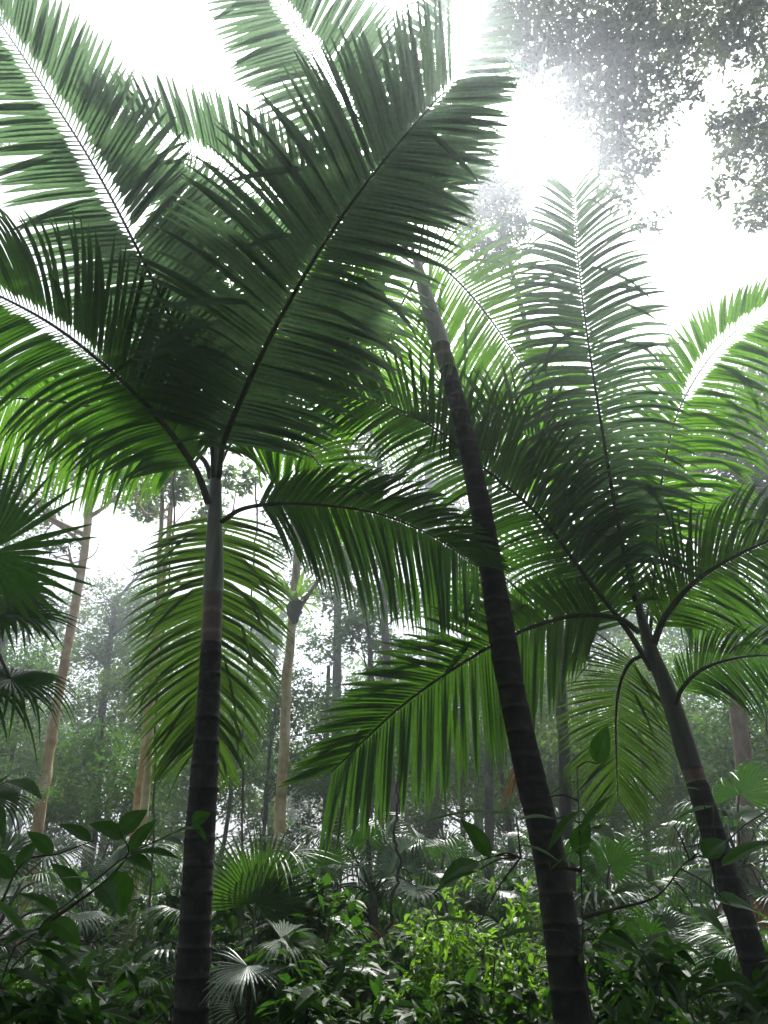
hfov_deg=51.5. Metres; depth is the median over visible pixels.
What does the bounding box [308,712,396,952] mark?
forest tree
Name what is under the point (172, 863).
forest tree
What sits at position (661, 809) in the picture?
forest tree
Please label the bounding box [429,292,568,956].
forest tree
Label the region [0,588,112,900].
forest tree
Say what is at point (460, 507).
forest tree
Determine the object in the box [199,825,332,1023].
fan palm
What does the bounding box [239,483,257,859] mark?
hanging vine
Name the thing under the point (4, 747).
forest tree
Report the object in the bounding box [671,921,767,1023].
fan palm
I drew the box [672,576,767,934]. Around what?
forest tree
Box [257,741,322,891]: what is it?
forest tree
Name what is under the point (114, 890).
broadleaf shrub
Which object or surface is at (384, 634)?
forest tree
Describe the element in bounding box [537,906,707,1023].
leafy shrub
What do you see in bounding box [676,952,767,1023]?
leafy shrub
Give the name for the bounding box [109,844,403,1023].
fan palm
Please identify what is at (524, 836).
fan palm
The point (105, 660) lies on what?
forest tree
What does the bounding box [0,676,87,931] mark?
forest tree
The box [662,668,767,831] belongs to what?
forest tree
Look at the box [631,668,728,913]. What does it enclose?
forest tree
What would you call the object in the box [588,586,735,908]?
forest tree
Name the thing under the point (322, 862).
fan palm
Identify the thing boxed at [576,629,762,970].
forest tree
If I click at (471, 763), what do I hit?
forest tree
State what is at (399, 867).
hanging vine
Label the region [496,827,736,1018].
fan palm
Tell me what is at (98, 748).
forest tree
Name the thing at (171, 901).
leafy shrub
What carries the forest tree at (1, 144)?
on the ground
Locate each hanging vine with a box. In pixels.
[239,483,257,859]
[359,551,384,829]
[384,774,402,932]
[746,550,767,735]
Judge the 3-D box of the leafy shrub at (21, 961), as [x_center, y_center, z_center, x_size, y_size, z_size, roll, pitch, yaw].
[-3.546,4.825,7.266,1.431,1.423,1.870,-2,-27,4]
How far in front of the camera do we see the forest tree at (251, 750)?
35.00 m
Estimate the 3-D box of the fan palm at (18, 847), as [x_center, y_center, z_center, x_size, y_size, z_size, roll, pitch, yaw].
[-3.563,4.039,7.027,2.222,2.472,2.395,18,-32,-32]
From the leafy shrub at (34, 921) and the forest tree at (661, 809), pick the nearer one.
the leafy shrub at (34, 921)
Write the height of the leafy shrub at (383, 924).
1.806 m
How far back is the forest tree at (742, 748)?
13.15 m
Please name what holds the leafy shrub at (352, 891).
on the ground
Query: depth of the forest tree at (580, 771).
25.79 m
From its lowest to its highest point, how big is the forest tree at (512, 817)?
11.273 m
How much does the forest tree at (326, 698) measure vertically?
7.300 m
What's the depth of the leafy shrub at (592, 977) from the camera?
5.62 m
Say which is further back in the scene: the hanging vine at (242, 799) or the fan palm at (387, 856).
the hanging vine at (242, 799)
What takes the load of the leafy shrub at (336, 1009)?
on the ground
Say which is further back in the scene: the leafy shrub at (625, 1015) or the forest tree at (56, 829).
the forest tree at (56, 829)
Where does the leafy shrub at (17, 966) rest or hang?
on the ground
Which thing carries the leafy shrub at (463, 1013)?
on the ground
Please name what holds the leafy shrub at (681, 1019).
on the ground
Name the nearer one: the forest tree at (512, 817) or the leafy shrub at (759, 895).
the leafy shrub at (759, 895)
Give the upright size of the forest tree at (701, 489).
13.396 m
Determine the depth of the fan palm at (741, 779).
8.68 m
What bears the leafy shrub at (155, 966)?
on the ground
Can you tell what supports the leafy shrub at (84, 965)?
on the ground
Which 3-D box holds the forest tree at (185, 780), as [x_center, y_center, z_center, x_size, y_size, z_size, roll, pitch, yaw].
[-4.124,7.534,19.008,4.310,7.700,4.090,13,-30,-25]
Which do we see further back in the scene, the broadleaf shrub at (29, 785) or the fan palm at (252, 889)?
the fan palm at (252, 889)
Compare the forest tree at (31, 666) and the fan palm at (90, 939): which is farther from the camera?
the forest tree at (31, 666)
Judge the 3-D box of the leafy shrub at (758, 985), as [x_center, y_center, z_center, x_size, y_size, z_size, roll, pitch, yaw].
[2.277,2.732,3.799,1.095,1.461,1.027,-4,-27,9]
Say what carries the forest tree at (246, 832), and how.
on the ground
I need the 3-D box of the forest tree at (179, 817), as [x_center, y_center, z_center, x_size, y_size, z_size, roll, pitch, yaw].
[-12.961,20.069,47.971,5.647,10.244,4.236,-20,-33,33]
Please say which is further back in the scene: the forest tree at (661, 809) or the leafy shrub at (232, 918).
the forest tree at (661, 809)
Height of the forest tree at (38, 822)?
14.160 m
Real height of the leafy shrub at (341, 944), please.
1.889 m
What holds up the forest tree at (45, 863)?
on the ground
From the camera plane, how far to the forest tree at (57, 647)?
20.73 m
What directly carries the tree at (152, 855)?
on the ground
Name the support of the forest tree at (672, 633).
on the ground
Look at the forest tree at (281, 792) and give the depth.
13.13 m
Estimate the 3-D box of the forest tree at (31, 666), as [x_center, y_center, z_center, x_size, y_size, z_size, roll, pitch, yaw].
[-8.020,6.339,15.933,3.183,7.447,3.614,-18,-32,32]
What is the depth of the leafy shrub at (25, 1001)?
2.36 m
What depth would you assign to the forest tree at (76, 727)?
25.75 m
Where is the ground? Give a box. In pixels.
[1,909,732,1015]
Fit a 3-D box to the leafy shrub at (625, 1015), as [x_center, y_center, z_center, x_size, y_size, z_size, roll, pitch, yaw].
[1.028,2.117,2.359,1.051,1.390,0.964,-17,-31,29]
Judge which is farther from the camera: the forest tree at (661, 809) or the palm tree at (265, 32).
the forest tree at (661, 809)
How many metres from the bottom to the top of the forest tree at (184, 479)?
8.939 m
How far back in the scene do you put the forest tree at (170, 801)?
39.09 m
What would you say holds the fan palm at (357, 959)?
on the ground
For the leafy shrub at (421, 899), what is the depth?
9.66 m
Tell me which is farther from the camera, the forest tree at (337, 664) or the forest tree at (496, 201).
the forest tree at (337, 664)
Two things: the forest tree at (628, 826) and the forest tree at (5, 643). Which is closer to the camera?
the forest tree at (5, 643)
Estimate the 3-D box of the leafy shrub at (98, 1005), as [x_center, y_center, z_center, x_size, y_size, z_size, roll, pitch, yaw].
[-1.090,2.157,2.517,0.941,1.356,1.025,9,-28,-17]
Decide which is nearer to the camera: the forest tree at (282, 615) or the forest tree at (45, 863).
the forest tree at (282, 615)
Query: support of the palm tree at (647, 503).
on the ground
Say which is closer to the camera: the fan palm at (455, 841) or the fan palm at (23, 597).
the fan palm at (23, 597)
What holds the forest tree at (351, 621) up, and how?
on the ground
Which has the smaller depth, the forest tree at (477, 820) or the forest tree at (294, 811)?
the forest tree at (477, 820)
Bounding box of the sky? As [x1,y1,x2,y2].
[0,0,767,908]
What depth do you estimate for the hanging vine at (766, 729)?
7.90 m
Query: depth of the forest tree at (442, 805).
40.58 m
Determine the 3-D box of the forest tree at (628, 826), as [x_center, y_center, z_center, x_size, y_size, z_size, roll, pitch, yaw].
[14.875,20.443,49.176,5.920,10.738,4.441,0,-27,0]
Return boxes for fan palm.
[0,452,100,851]
[0,824,115,987]
[0,841,183,1002]
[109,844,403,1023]
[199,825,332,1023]
[223,832,413,998]
[282,802,471,1001]
[336,951,436,1019]
[380,812,533,1005]
[455,915,544,1023]
[494,808,643,924]
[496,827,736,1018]
[577,906,734,1021]
[642,759,767,929]
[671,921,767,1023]
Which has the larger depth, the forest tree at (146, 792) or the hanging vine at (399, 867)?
the forest tree at (146, 792)
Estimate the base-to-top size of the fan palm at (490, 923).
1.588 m
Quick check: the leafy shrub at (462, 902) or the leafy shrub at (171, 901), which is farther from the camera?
the leafy shrub at (462, 902)
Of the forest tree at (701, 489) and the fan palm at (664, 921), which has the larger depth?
the forest tree at (701, 489)
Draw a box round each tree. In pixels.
[0,0,521,1023]
[0,9,10,146]
[0,333,133,959]
[0,480,65,791]
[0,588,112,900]
[0,645,87,955]
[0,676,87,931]
[0,694,63,955]
[1,633,82,949]
[5,582,182,919]
[20,590,185,980]
[23,711,186,911]
[25,718,120,888]
[27,706,94,926]
[32,645,184,976]
[43,544,196,912]
[85,0,630,1023]
[104,459,265,1003]
[117,590,275,891]
[125,680,296,817]
[126,724,190,864]
[127,432,209,983]
[143,470,175,947]
[148,693,294,962]
[149,776,221,876]
[157,580,324,905]
[157,696,289,887]
[164,692,290,795]
[213,660,352,961]
[231,391,399,853]
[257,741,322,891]
[258,514,422,896]
[258,740,313,850]
[270,658,422,892]
[277,161,767,985]
[303,339,442,872]
[307,544,422,998]
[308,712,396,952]
[312,628,457,899]
[315,658,473,908]
[321,692,446,992]
[362,416,517,870]
[379,708,520,903]
[395,772,456,829]
[400,649,598,958]
[404,655,531,954]
[407,545,546,896]
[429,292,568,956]
[444,0,767,234]
[449,151,581,933]
[453,748,554,873]
[467,658,629,898]
[471,602,645,896]
[494,551,692,901]
[495,674,650,812]
[508,603,716,912]
[547,637,729,968]
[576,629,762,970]
[582,621,766,968]
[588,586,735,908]
[595,776,660,905]
[625,605,767,932]
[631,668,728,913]
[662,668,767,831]
[667,345,767,931]
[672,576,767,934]
[684,581,767,931]
[690,346,767,610]
[748,672,767,839]
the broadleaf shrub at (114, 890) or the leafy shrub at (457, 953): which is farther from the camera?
the leafy shrub at (457, 953)
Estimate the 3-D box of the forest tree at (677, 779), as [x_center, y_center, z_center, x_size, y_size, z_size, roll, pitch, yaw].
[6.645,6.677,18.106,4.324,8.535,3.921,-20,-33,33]
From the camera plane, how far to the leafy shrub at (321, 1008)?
3.02 m
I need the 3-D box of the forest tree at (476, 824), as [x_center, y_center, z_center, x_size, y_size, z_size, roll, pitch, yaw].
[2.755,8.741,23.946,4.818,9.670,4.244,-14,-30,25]
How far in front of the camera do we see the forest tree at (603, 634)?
21.46 m
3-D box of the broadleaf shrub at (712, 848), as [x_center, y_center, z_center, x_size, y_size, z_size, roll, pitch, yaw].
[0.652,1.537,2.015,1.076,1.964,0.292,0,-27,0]
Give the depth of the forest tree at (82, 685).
33.67 m
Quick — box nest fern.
[264,562,324,625]
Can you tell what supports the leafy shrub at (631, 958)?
on the ground
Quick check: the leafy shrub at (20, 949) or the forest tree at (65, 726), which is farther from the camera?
the forest tree at (65, 726)
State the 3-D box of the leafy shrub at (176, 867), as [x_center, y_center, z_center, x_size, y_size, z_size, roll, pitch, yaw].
[-3.872,6.572,12.094,2.102,2.805,1.971,-19,-33,33]
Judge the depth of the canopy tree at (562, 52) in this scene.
9.91 m
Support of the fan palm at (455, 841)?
on the ground
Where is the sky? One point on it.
(699, 256)
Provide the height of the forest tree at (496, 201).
12.983 m
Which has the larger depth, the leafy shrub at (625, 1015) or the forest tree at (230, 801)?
the forest tree at (230, 801)
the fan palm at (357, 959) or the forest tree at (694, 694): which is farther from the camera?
the forest tree at (694, 694)
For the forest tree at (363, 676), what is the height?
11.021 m
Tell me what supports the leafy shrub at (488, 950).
on the ground
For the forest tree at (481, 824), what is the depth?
29.02 m
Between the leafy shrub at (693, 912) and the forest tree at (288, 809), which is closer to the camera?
the leafy shrub at (693, 912)
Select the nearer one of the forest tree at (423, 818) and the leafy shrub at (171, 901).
the leafy shrub at (171, 901)
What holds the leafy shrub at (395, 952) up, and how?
on the ground
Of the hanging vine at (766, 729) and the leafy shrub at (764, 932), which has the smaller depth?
the leafy shrub at (764, 932)
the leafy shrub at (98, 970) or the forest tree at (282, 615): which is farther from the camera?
the forest tree at (282, 615)
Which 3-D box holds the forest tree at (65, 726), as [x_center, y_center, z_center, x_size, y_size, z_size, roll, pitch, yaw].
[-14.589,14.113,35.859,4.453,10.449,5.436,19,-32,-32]
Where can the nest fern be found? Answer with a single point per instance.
(295, 612)
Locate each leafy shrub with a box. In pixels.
[0,863,111,972]
[0,916,89,1023]
[0,933,31,966]
[0,946,168,1023]
[0,949,131,1023]
[0,951,39,978]
[0,955,108,1018]
[38,937,171,1023]
[59,942,232,1023]
[75,847,181,984]
[77,876,222,1022]
[101,874,265,1023]
[176,886,369,1023]
[211,860,387,1023]
[255,948,442,1023]
[260,998,371,1023]
[276,887,424,1021]
[306,1003,360,1023]
[330,921,548,1023]
[335,879,421,1000]
[356,966,552,1023]
[362,859,454,994]
[374,859,552,1023]
[420,876,504,974]
[439,932,549,1023]
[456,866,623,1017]
[486,870,623,957]
[514,921,735,1023]
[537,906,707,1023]
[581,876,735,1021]
[584,908,701,1023]
[586,931,721,1023]
[598,964,767,1023]
[606,894,735,1005]
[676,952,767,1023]
[724,912,767,966]
[750,883,767,929]
[754,938,767,990]
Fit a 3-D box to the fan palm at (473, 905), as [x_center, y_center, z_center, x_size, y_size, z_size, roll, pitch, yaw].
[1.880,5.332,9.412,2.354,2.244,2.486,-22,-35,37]
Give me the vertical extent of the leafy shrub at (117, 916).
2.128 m
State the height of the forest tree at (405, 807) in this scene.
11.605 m
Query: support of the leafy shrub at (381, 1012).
on the ground
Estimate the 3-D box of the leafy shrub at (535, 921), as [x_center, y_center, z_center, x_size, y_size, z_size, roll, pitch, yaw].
[2.693,6.689,12.036,2.702,2.440,2.558,-22,-34,36]
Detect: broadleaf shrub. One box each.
[0,768,41,839]
[0,810,210,987]
[424,725,767,1023]
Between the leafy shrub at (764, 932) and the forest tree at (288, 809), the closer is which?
the leafy shrub at (764, 932)
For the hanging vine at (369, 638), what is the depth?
12.38 m
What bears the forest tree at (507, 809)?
on the ground
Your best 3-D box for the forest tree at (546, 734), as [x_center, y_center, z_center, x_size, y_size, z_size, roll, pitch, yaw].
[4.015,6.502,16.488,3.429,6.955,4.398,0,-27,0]
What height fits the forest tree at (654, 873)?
16.221 m
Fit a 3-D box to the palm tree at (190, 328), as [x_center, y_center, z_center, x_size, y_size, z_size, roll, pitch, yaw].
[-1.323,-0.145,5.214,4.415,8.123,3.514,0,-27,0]
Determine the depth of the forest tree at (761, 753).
13.36 m
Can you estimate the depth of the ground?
53.66 m
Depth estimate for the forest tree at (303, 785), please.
16.38 m

